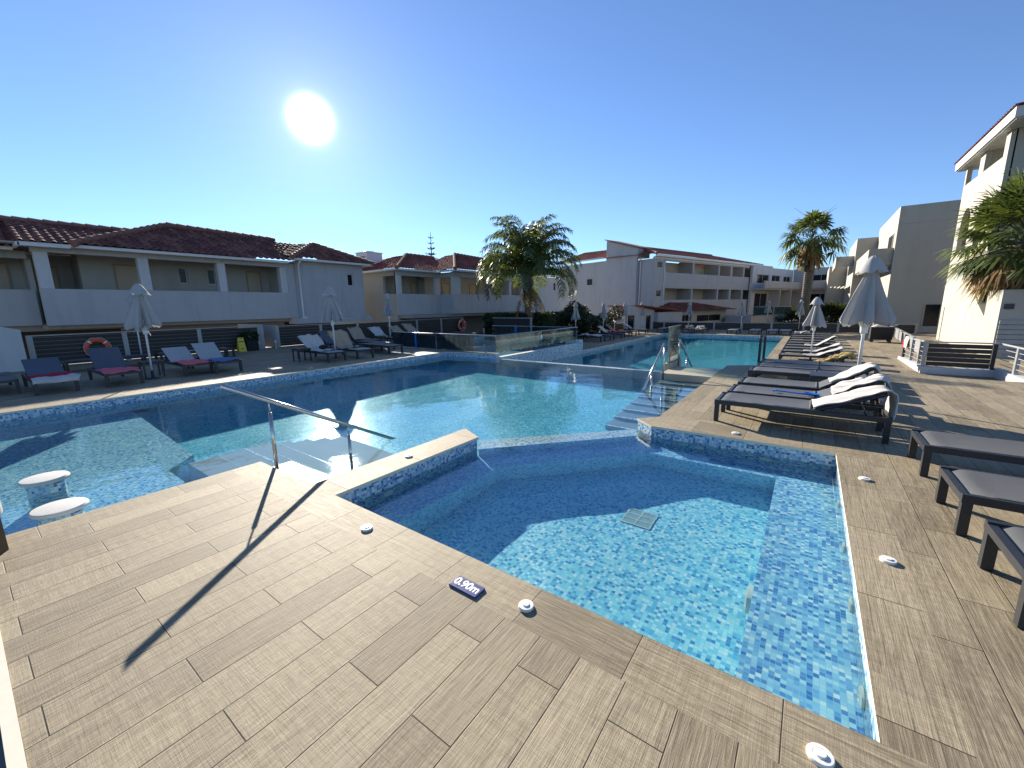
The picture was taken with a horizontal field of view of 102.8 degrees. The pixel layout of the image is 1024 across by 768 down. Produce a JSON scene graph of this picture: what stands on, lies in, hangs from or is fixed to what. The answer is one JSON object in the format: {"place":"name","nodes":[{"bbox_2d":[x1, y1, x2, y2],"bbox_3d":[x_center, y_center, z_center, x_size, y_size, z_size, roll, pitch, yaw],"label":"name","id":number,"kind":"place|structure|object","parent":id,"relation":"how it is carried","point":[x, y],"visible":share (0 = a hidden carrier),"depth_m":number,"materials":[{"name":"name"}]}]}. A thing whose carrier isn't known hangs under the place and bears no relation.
{"place":"outdoors","nodes":[
{"label":"outdoors","id":0,"kind":"place"},
{"bbox_2d":[0,728,5,767],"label":"sunken path","id":1,"kind":"structure","parent":0,"point":[2,761],"depth_m":2.34,"materials":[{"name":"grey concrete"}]},
{"bbox_2d":[0,327,26,371],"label":"stub wall","id":2,"kind":"structure","parent":0,"point":[12,352],"depth_m":12.64,"materials":[{"name":"white paint"}]},
{"bbox_2d":[240,330,259,350],"bbox_3d":[-11.709,-1.966,18.248,0.763,0.944,0.746,7,13,35],"label":"plant pot","id":3,"kind":"object","parent":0,"point":[250,338],"visible":0.99,"depth_m":18.09,"materials":[{"name":"black plastic"}]},
{"bbox_2d":[0,356,872,738],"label":"pool water","id":4,"kind":"structure","parent":0,"point":[574,484],"depth_m":4.51,"materials":[{"name":"liquid"}]},
{"bbox_2d":[17,471,69,496],"bbox_3d":[-5.198,1.391,4.612,0.394,0.738,0.394,7,13,35],"label":"pool stool","id":5,"kind":"object","parent":4,"relation":"in","point":[46,483],"visible":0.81,"depth_m":4.48,"materials":[{"name":"tile"}]},
{"bbox_2d":[28,497,89,525],"bbox_3d":[-4.269,1.508,3.926,0.394,0.738,0.394,7,13,35],"label":"pool stool","id":6,"kind":"object","parent":4,"relation":"in","point":[55,511],"visible":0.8,"depth_m":3.80,"materials":[{"name":"tile"}]},
{"bbox_2d":[0,353,876,740],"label":"pool wall","id":7,"kind":"structure","parent":0,"point":[470,447],"depth_m":5.62,"materials":[{"name":"tile"}]},
{"bbox_2d":[399,336,494,346],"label":"kids pool","id":8,"kind":"structure","parent":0,"point":[489,337],"depth_m":24.77,"materials":[{"name":"tile"}]},
{"bbox_2d":[391,327,577,352],"bbox_3d":[-0.736,-1.956,17.991,4.589,0.692,9.252,44,46,75],"label":"glass fence","id":9,"kind":"object","parent":8,"relation":"on","point":[503,342],"visible":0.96,"depth_m":17.65,"materials":[{"name":"glass"}]},
{"bbox_2d":[408,339,571,355],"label":"kids pool water","id":10,"kind":"structure","parent":8,"relation":"in","point":[487,345],"depth_m":19.62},
{"bbox_2d":[74,319,825,363],"bbox_3d":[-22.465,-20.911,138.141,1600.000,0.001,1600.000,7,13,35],"label":"ground","id":11,"kind":"structure","parent":0,"point":[220,351],"depth_m":45.65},
{"bbox_2d":[0,215,373,358],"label":"hotel wing","id":12,"kind":"structure","parent":11,"relation":"on","point":[59,277],"depth_m":18.73,"materials":[{"name":"paint"}]},
{"bbox_2d":[0,262,12,288],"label":"door","id":13,"kind":"structure","parent":12,"relation":"in","point":[5,281],"depth_m":16.31,"materials":[{"name":"metal"}]},
{"bbox_2d":[32,265,61,322],"bbox_3d":[-20.052,-3.898,17.775,0.032,2.414,0.716,7,13,35],"label":"door","id":14,"kind":"structure","parent":12,"relation":"in","point":[54,270],"depth_m":17.78,"materials":[{"name":"metal"}]},
{"bbox_2d":[112,264,138,289],"bbox_3d":[-17.400,-4.159,18.680,0.032,2.510,0.919,7,13,35],"label":"door","id":15,"kind":"structure","parent":12,"relation":"in","point":[126,276],"depth_m":18.46,"materials":[{"name":"metal"}]},
{"bbox_2d":[245,271,262,291],"bbox_3d":[-14.325,-5.002,22.856,0.032,2.510,0.748,7,13,35],"label":"door","id":16,"kind":"structure","parent":12,"relation":"in","point":[254,283],"depth_m":22.71,"materials":[{"name":"metal"}]},
{"bbox_2d":[747,265,828,313],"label":"terrace house","id":17,"kind":"structure","parent":11,"relation":"on","point":[776,287],"depth_m":56.71,"materials":[{"name":"white paint"}]},
{"bbox_2d":[753,293,766,308],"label":"window","id":18,"kind":"structure","parent":17,"relation":"in","point":[760,299],"depth_m":55.73,"materials":[{"name":"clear glass"}]},
{"bbox_2d":[0,333,1023,767],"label":"pool deck","id":19,"kind":"structure","parent":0,"point":[240,623],"depth_m":2.24,"materials":[{"name":"beige tile"}]},
{"bbox_2d":[0,501,8,554],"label":"bar counter","id":20,"kind":"object","parent":19,"relation":"on","point":[4,547],"visible":1,"depth_m":3.10,"materials":[{"name":"brown wood"}]},
{"bbox_2d":[0,372,21,393],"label":"sun lounger","id":21,"kind":"object","parent":19,"relation":"on","point":[9,378],"visible":1,"depth_m":9.27,"materials":[{"name":"fabric"}]},
{"bbox_2d":[0,629,27,767],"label":"deck edge","id":22,"kind":"object","parent":19,"relation":"attached to","point":[14,750],"visible":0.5,"depth_m":1.81,"materials":[{"name":"grey concrete"}]},
{"bbox_2d":[21,357,79,395],"bbox_3d":[-11.080,-0.223,9.762,2.020,0.678,0.700,7,13,35],"label":"sun lounger","id":23,"kind":"object","parent":19,"relation":"on","point":[39,366],"visible":0.59,"depth_m":10.01,"materials":[{"name":"fabric"}]},
{"bbox_2d":[30,373,80,383],"bbox_3d":[-10.353,-0.122,9.301,0.428,0.144,0.786,7,13,35],"label":"towel","id":24,"kind":"object","parent":23,"relation":"on","point":[60,378],"visible":1,"depth_m":9.21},
{"bbox_2d":[61,354,152,371],"bbox_3d":[-13.131,-0.699,13.316,0.700,0.343,2.020,7,13,35],"label":"sun lounger","id":25,"kind":"object","parent":19,"relation":"on","point":[65,364],"visible":0.52,"depth_m":12.73,"materials":[{"name":"metal"}]},
{"bbox_2d":[87,346,143,386],"bbox_3d":[-10.374,-0.488,10.623,2.020,0.855,0.700,7,13,35],"label":"sun lounger","id":26,"kind":"object","parent":19,"relation":"on","point":[106,357],"visible":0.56,"depth_m":10.81,"materials":[{"name":"fabric"}]},
{"bbox_2d":[95,366,140,373],"bbox_3d":[-9.956,-0.359,10.327,1.006,0.074,0.704,7,13,35],"label":"towel","id":27,"kind":"object","parent":26,"relation":"on","point":[115,370],"visible":1,"depth_m":10.27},
{"bbox_2d":[124,283,161,378],"bbox_3d":[-9.724,-1.384,10.847,0.746,2.512,0.733,1,11,7],"label":"closed umbrella","id":28,"kind":"object","parent":19,"relation":"on","point":[142,315],"visible":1,"depth_m":10.64,"materials":[{"name":"grey fabric"}]},
{"bbox_2d":[25,326,262,364],"bbox_3d":[-13.645,-1.593,16.080,0.100,1.080,7.040,7,13,35],"label":"slatted fence","id":29,"kind":"object","parent":19,"relation":"on","point":[70,347],"visible":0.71,"depth_m":15.29,"materials":[{"name":"grey metal"}]},
{"bbox_2d":[83,338,110,354],"bbox_3d":[-14.677,-1.282,14.475,0.109,0.720,0.725,7,13,35],"label":"life ring","id":30,"kind":"object","parent":29,"relation":"hanging from","point":[88,343],"visible":0.52,"depth_m":14.36,"materials":[{"name":"orange plastic"}]},
{"bbox_2d":[137,359,165,378],"bbox_3d":[-9.970,-0.418,11.305,0.460,0.450,0.450,7,13,35],"label":"side table","id":31,"kind":"object","parent":19,"relation":"on","point":[157,361],"visible":0.91,"depth_m":11.23,"materials":[{"name":"metal"}]},
{"bbox_2d":[161,346,213,376],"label":"sun lounger","id":32,"kind":"object","parent":19,"relation":"on","point":[173,354],"visible":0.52,"depth_m":12.24,"materials":[{"name":"fabric"}]},
{"bbox_2d":[174,359,212,364],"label":"towel","id":33,"kind":"object","parent":32,"relation":"on","point":[191,362],"visible":1,"depth_m":11.65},
{"bbox_2d":[191,342,242,373],"bbox_3d":[-9.098,-0.833,12.495,2.020,0.792,0.700,7,13,35],"label":"sun lounger","id":34,"kind":"object","parent":19,"relation":"on","point":[206,350],"visible":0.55,"depth_m":12.68,"materials":[{"name":"fabric"}]},
{"bbox_2d":[237,324,277,348],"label":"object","id":35,"kind":"structure","parent":19,"relation":"on","point":[268,333],"depth_m":19.66,"materials":[{"name":"white paint"}]},
{"bbox_2d":[297,339,346,362],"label":"sun lounger","id":36,"kind":"object","parent":19,"relation":"on","point":[326,352],"visible":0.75,"depth_m":14.23,"materials":[{"name":"metal"}]},
{"bbox_2d":[297,334,336,351],"bbox_3d":[-7.029,-1.492,14.699,1.405,0.581,0.751,7,13,35],"label":"towel","id":37,"kind":"object","parent":36,"relation":"on","point":[314,342],"visible":0.98,"depth_m":14.80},
{"bbox_2d":[321,287,342,358],"bbox_3d":[-6.527,-2.212,14.833,0.751,2.550,0.702,-6,12,-24],"label":"closed umbrella","id":38,"kind":"object","parent":19,"relation":"on","point":[332,314],"visible":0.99,"depth_m":14.61,"materials":[{"name":"grey fabric"}]},
{"bbox_2d":[318,330,356,346],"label":"sun lounger","id":39,"kind":"object","parent":19,"relation":"on","point":[328,340],"visible":0.33,"depth_m":17.82,"materials":[{"name":"fabric"}]},
{"bbox_2d":[328,333,373,358],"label":"sun lounger","id":40,"kind":"object","parent":19,"relation":"on","point":[357,349],"visible":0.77,"depth_m":15.05,"materials":[{"name":"metal"}]},
{"bbox_2d":[327,329,361,348],"bbox_3d":[-6.412,-1.714,15.521,1.169,0.686,0.787,7,13,35],"label":"towel","id":41,"kind":"object","parent":40,"relation":"on","point":[342,339],"visible":0.95,"depth_m":15.57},
{"bbox_2d":[347,328,382,347],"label":"sun lounger","id":42,"kind":"object","parent":19,"relation":"on","point":[352,339],"visible":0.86,"depth_m":19.41,"materials":[{"name":"metal"}]},
{"bbox_2d":[346,326,369,339],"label":"towel","id":43,"kind":"object","parent":42,"relation":"on","point":[356,332],"visible":0.99,"depth_m":19.80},
{"bbox_2d":[275,317,463,347],"bbox_3d":[-7.382,-3.284,24.589,0.100,1.030,13.040,7,13,35],"label":"slatted fence","id":44,"kind":"object","parent":19,"relation":"on","point":[286,336],"visible":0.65,"depth_m":23.27,"materials":[{"name":"grey metal"}]},
{"bbox_2d":[358,342,402,353],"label":"sun lounger","id":45,"kind":"object","parent":19,"relation":"on","point":[371,344],"visible":0.94,"depth_m":16.47,"materials":[{"name":"metal"}]},
{"bbox_2d":[383,293,393,335],"bbox_3d":[-6.593,-3.546,21.841,0.585,2.550,0.628,-3,11,-10],"label":"closed umbrella","id":46,"kind":"object","parent":19,"relation":"on","point":[388,311],"visible":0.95,"depth_m":21.65,"materials":[{"name":"grey fabric"}]},
{"bbox_2d":[0,351,979,767],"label":"pool coping","id":47,"kind":"object","parent":19,"relation":"on","point":[916,711],"visible":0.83,"depth_m":2.59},
{"bbox_2d":[492,317,531,333],"bbox_3d":[-0.025,-3.520,25.050,2.950,1.100,0.080,7,13,35],"label":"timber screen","id":48,"kind":"object","parent":19,"relation":"on","point":[507,325],"visible":0.76,"depth_m":25.08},
{"bbox_2d":[230,462,883,767],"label":"pool coping","id":49,"kind":"object","parent":19,"relation":"on","point":[779,730],"visible":0.91,"depth_m":2.14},
{"bbox_2d":[449,576,484,598],"bbox_3d":[-0.291,1.308,2.636,0.224,0.015,0.104,7,13,35],"label":"depth plate","id":50,"kind":"object","parent":49,"relation":"on","point":[467,587],"visible":1,"depth_m":2.63,"materials":[{"name":"blue ceramic"}]},
{"bbox_2d":[518,599,533,612],"bbox_3d":[0.085,1.331,2.458,0.094,0.025,0.094,7,13,35],"label":"light","id":51,"kind":"object","parent":49,"relation":"on","point":[525,605],"visible":1,"depth_m":2.44,"materials":[{"name":"white plastic"}]},
{"bbox_2d":[806,742,834,767],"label":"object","id":52,"kind":"object","parent":49,"relation":"on","point":[819,755],"visible":1,"depth_m":1.61,"materials":[{"name":"white plastic"}]},
{"bbox_2d":[443,351,934,767],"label":"pool coping","id":53,"kind":"object","parent":19,"relation":"on","point":[892,758],"visible":0.82,"depth_m":5.44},
{"bbox_2d":[713,389,892,443],"bbox_3d":[4.117,0.293,5.935,2.020,0.641,0.700,7,13,35],"label":"sun lounger","id":54,"kind":"object","parent":19,"relation":"on","point":[724,398],"visible":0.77,"depth_m":5.72,"materials":[{"name":"fabric"}]},
{"bbox_2d":[812,385,898,419],"bbox_3d":[4.621,0.236,5.559,0.867,0.484,0.657,7,13,35],"label":"towel","id":55,"kind":"object","parent":54,"relation":"on","point":[891,405],"visible":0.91,"depth_m":5.47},
{"bbox_2d":[726,381,885,428],"bbox_3d":[4.637,0.155,6.556,2.020,0.666,0.700,7,13,35],"label":"sun lounger","id":56,"kind":"object","parent":19,"relation":"on","point":[768,391],"visible":0.57,"depth_m":6.58,"materials":[{"name":"fabric"}]},
{"bbox_2d":[831,374,892,394],"bbox_3d":[5.191,0.004,6.088,0.688,0.308,0.636,7,13,35],"label":"towel","id":57,"kind":"object","parent":56,"relation":"on","point":[841,386],"visible":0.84,"depth_m":6.03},
{"bbox_2d":[748,366,867,378],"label":"sun lounger","id":58,"kind":"object","parent":19,"relation":"on","point":[752,370],"visible":0.62,"depth_m":8.73,"materials":[{"name":"fabric"}]},
{"bbox_2d":[760,358,856,374],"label":"sun lounger","id":59,"kind":"object","parent":19,"relation":"on","point":[821,363],"visible":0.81,"depth_m":9.83,"materials":[{"name":"fabric"}]},
{"bbox_2d":[737,368,881,412],"bbox_3d":[5.223,-0.031,7.295,2.020,0.737,0.700,7,13,35],"label":"sun lounger","id":60,"kind":"object","parent":19,"relation":"on","point":[796,384],"visible":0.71,"depth_m":7.32,"materials":[{"name":"metal"}]},
{"bbox_2d":[828,362,880,382],"bbox_3d":[5.745,-0.182,6.865,0.652,0.361,0.601,7,13,35],"label":"towel","id":61,"kind":"object","parent":60,"relation":"on","point":[854,370],"visible":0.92,"depth_m":6.84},
{"bbox_2d":[754,362,868,376],"bbox_3d":[6.698,-0.228,9.264,2.020,0.343,0.700,7,13,35],"label":"sun lounger","id":62,"kind":"object","parent":19,"relation":"on","point":[801,366],"visible":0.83,"depth_m":9.29,"materials":[{"name":"metal"}]},
{"bbox_2d":[839,255,895,400],"bbox_3d":[6.290,-0.965,7.264,0.779,2.550,0.754,7,13,35],"label":"closed umbrella","id":63,"kind":"object","parent":19,"relation":"on","point":[868,305],"visible":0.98,"depth_m":7.08,"materials":[{"name":"grey fabric"}]},
{"bbox_2d":[907,428,1023,476],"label":"sun lounger","id":64,"kind":"object","parent":19,"relation":"on","point":[928,442],"visible":1,"depth_m":4.16,"materials":[{"name":"metal"}]},
{"bbox_2d":[934,465,1023,536],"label":"sun lounger","id":65,"kind":"object","parent":19,"relation":"on","point":[970,488],"visible":1,"depth_m":3.19,"materials":[{"name":"fabric"}]},
{"bbox_2d":[977,519,1023,629],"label":"sun lounger","id":66,"kind":"object","parent":19,"relation":"on","point":[1006,539],"visible":1,"depth_m":2.56,"materials":[{"name":"metal"}]},
{"bbox_2d":[0,0,1023,277],"label":"sky","id":67,"kind":"structure","parent":0,"point":[352,127],"materials":[{"name":"blue"}]},
{"bbox_2d":[499,334,782,361],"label":"pool wall","id":68,"kind":"structure","parent":0,"point":[550,354],"depth_m":19.71,"materials":[{"name":"tile"}]},
{"bbox_2d":[548,335,781,370],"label":"pool water","id":69,"kind":"structure","parent":0,"point":[713,352],"depth_m":20.84,"materials":[{"name":"liquid"}]},
{"bbox_2d":[466,322,1023,380],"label":"terrace","id":70,"kind":"structure","parent":0,"point":[883,354],"depth_m":21.25,"materials":[{"name":"beige tile"}]},
{"bbox_2d":[334,252,565,338],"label":"hotel wing","id":71,"kind":"structure","parent":70,"relation":"on","point":[421,288],"depth_m":29.71,"materials":[{"name":"paint"}]},
{"bbox_2d":[355,251,382,270],"bbox_3d":[-10.446,-8.909,29.988,1.380,1.550,1.380,7,13,35],"label":"cooling unit","id":72,"kind":"object","parent":71,"relation":"on","point":[376,257],"visible":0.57,"depth_m":29.48,"materials":[{"name":"metal"}]},
{"bbox_2d":[482,311,556,334],"bbox_3d":[0.418,-3.646,26.173,5.122,2.035,1.304,7,13,35],"label":"clipped hedge","id":73,"kind":"object","parent":70,"relation":"on","point":[544,319],"visible":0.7,"depth_m":25.09,"materials":[{"name":"green plant"}]},
{"bbox_2d":[475,214,582,318],"bbox_3d":[0.905,-6.309,25.106,6.606,7.658,6.351,7,13,35],"label":"feather palm","id":74,"kind":"object","parent":70,"relation":"on","point":[528,250],"visible":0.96,"depth_m":23.92,"materials":[{"name":"green plant"}]},
{"bbox_2d":[533,311,569,328],"bbox_3d":[2.365,-3.967,28.058,1.277,2.106,4.766,7,13,35],"label":"clipped hedge","id":75,"kind":"object","parent":70,"relation":"on","point":[561,318],"visible":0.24,"depth_m":28.78,"materials":[{"name":"green plant"}]},
{"bbox_2d":[560,300,592,337],"bbox_3d":[4.619,-4.519,30.292,2.806,3.345,2.678,7,13,35],"label":"round shrub","id":76,"kind":"object","parent":70,"relation":"on","point":[584,322],"visible":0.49,"depth_m":29.65,"materials":[{"name":"green plant"}]},
{"bbox_2d":[577,313,600,333],"bbox_3d":[5.822,-4.555,31.681,2.176,2.022,2.324,7,13,35],"label":"round shrub","id":77,"kind":"object","parent":70,"relation":"on","point":[595,323],"visible":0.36,"depth_m":31.23,"materials":[{"name":"green plant"}]},
{"bbox_2d":[607,304,623,329],"bbox_3d":[8.836,-5.693,35.063,1.574,2.479,1.472,7,13,35],"label":"red shrub","id":78,"kind":"object","parent":70,"relation":"on","point":[617,316],"visible":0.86,"depth_m":34.75,"materials":[{"name":"brown plant"}]},
{"bbox_2d":[608,305,685,328],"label":"pool shed","id":79,"kind":"structure","parent":70,"relation":"on","point":[635,319],"depth_m":38.35,"materials":[{"name":"white paint"}]},
{"bbox_2d":[560,240,763,324],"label":"balcony house","id":80,"kind":"structure","parent":70,"relation":"on","point":[622,274],"depth_m":46.54,"materials":[{"name":"white paint"}]},
{"bbox_2d":[654,299,734,322],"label":"pool pavilion","id":81,"kind":"structure","parent":70,"relation":"on","point":[705,313],"depth_m":45.73,"materials":[{"name":"red paint"}]},
{"bbox_2d":[697,314,720,321],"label":"window","id":82,"kind":"structure","parent":81,"relation":"in","point":[708,317],"depth_m":47.02,"materials":[{"name":"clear glass"}]},
{"bbox_2d":[725,306,790,322],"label":"glass balustrade","id":83,"kind":"object","parent":70,"relation":"on","point":[758,315],"visible":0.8,"depth_m":47.47,"materials":[{"name":"glass"}]},
{"bbox_2d":[757,334,766,362],"bbox_3d":[7.320,-0.744,11.998,0.072,1.436,1.110,7,14,37],"label":"black handrail","id":84,"kind":"object","parent":70,"relation":"on","point":[760,347],"visible":0.71,"depth_m":11.57,"materials":[{"name":"metal"}]},
{"bbox_2d":[653,321,917,333],"bbox_3d":[20.289,-4.751,33.924,19.340,0.710,0.100,7,13,35],"label":"slatted fence","id":85,"kind":"object","parent":70,"relation":"on","point":[835,327],"visible":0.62,"depth_m":33.20,"materials":[{"name":"grey metal"}]},
{"bbox_2d":[772,305,800,323],"bbox_3d":[24.022,-5.622,35.251,3.527,2.338,3.432,7,13,35],"label":"shrub","id":86,"kind":"object","parent":70,"relation":"on","point":[788,316],"visible":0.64,"depth_m":34.92,"materials":[{"name":"green plant"}]},
{"bbox_2d":[778,348,844,362],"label":"sun lounger","id":87,"kind":"object","parent":70,"relation":"on","point":[825,355],"visible":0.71,"depth_m":15.57,"materials":[{"name":"fabric"}]},
{"bbox_2d":[781,345,841,361],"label":"sun lounger","id":88,"kind":"object","parent":70,"relation":"on","point":[796,351],"visible":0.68,"depth_m":16.79,"materials":[{"name":"metal"}]},
{"bbox_2d":[775,207,848,323],"bbox_3d":[24.178,-9.235,33.241,5.017,9.674,4.816,-9,13,-36],"label":"fan palm","id":89,"kind":"object","parent":70,"relation":"on","point":[808,254],"visible":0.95,"depth_m":32.51,"materials":[{"name":"green plant"}]},
{"bbox_2d":[775,356,848,366],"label":"sun lounger","id":90,"kind":"object","parent":70,"relation":"on","point":[829,361],"visible":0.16,"depth_m":12.88,"materials":[{"name":"metal"}]},
{"bbox_2d":[821,352,855,361],"bbox_3d":[10.338,-0.819,12.943,0.871,0.417,0.303,7,13,35],"label":"towel","id":91,"kind":"object","parent":90,"relation":"on","point":[848,354],"visible":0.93,"depth_m":12.86,"materials":[{"name":"yellow fabric"}]},
{"bbox_2d":[802,297,826,360],"bbox_3d":[12.025,-2.181,16.252,0.711,2.524,0.724,-2,11,-8],"label":"closed umbrella","id":92,"kind":"object","parent":70,"relation":"on","point":[814,318],"visible":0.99,"depth_m":16.02,"materials":[{"name":"grey fabric"}]},
{"bbox_2d":[809,301,847,322],"bbox_3d":[26.572,-5.601,33.867,4.646,2.752,4.472,7,13,35],"label":"shrub","id":93,"kind":"object","parent":70,"relation":"on","point":[831,311],"visible":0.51,"depth_m":33.29,"materials":[{"name":"green plant"}]},
{"bbox_2d":[868,324,897,342],"bbox_3d":[21.175,-2.931,23.322,1.134,1.077,0.760,7,13,35],"label":"laundry cart","id":94,"kind":"object","parent":70,"relation":"on","point":[878,332],"visible":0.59,"depth_m":23.11,"materials":[{"name":"plastic"}]},
{"bbox_2d":[824,200,960,332],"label":"stepped block","id":95,"kind":"structure","parent":70,"relation":"on","point":[909,244],"depth_m":29.78,"materials":[{"name":"beige paint"}]},
{"bbox_2d":[922,304,940,325],"bbox_3d":[30.297,-4.960,29.522,0.770,1.550,0.015,7,13,35],"label":"door","id":96,"kind":"structure","parent":95,"relation":"in","point":[931,314],"depth_m":29.51,"materials":[{"name":"brown glass"}]},
{"bbox_2d":[894,328,923,356],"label":"towels","id":97,"kind":"object","parent":70,"relation":"on","point":[899,334],"visible":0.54,"depth_m":22.28,"materials":[{"name":"white fabric"}]},
{"bbox_2d":[898,334,1023,381],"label":"railing","id":98,"kind":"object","parent":70,"relation":"on","point":[990,371],"depth_m":12.74,"materials":[{"name":"metal"}]},
{"bbox_2d":[936,282,986,344],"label":"entrance wall","id":99,"kind":"structure","parent":70,"relation":"on","point":[970,331],"depth_m":20.68,"materials":[{"name":"beige paint"}]},
{"bbox_2d":[939,102,1023,341],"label":"loggia tower","id":100,"kind":"structure","parent":70,"relation":"on","point":[994,152],"depth_m":19.78,"materials":[{"name":"beige paint"}]},
{"bbox_2d":[978,289,1023,358],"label":"podium wall","id":101,"kind":"structure","parent":70,"relation":"on","point":[1003,320],"depth_m":16.07,"materials":[{"name":"beige paint"}]},
{"bbox_2d":[932,165,1023,308],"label":"fan palm","id":102,"kind":"object","parent":101,"relation":"on","point":[998,270],"visible":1,"depth_m":16.41,"materials":[{"name":"green plant"}]},
{"bbox_2d":[810,371,851,390],"bbox_3d":[6.035,0.024,7.786,0.620,0.420,0.610,7,13,35],"label":"side table","id":103,"kind":"object","parent":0,"point":[819,375],"visible":0.49,"depth_m":7.69,"materials":[{"name":"metal"}]},
{"label":"far pool floor","id":104,"kind":"structure","parent":0,"visible":0},
{"bbox_2d":[660,359,721,382],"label":"stone platform","id":105,"kind":"structure","parent":104,"relation":"on","point":[673,371],"depth_m":10.71,"materials":[{"name":"stone"}]},
{"bbox_2d":[642,339,691,389],"bbox_3d":[4.486,-0.428,11.425,0.051,1.592,5.076,7,13,35],"label":"steel handrail","id":106,"kind":"object","parent":105,"relation":"on","point":[654,365],"visible":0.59,"depth_m":10.61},
{"bbox_2d":[667,325,680,362],"bbox_3d":[4.700,-1.176,11.840,0.040,1.020,1.220,7,13,35],"label":"glass screen","id":107,"kind":"object","parent":105,"relation":"on","point":[673,341],"visible":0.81,"depth_m":11.81,"materials":[{"name":"glass"}]},
{"label":"pool floor","id":108,"kind":"structure","parent":0,"visible":0},
{"bbox_2d":[273,461,330,483],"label":"pool steps","id":109,"kind":"structure","parent":108,"relation":"on","point":[303,473],"depth_m":4.79,"materials":[{"name":"grey tile"}]},
{"bbox_2d":[219,384,393,469],"bbox_3d":[-2.431,0.620,5.318,0.100,1.626,2.193,7,13,35],"label":"steel handrail","id":110,"kind":"object","parent":109,"relation":"on","point":[261,398],"visible":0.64,"depth_m":4.84,"materials":[{"name":"metal"}]},
{"bbox_2d":[493,358,661,371],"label":"weir wall","id":111,"kind":"structure","parent":108,"relation":"on","point":[579,365],"depth_m":13.40,"materials":[{"name":"tile"}]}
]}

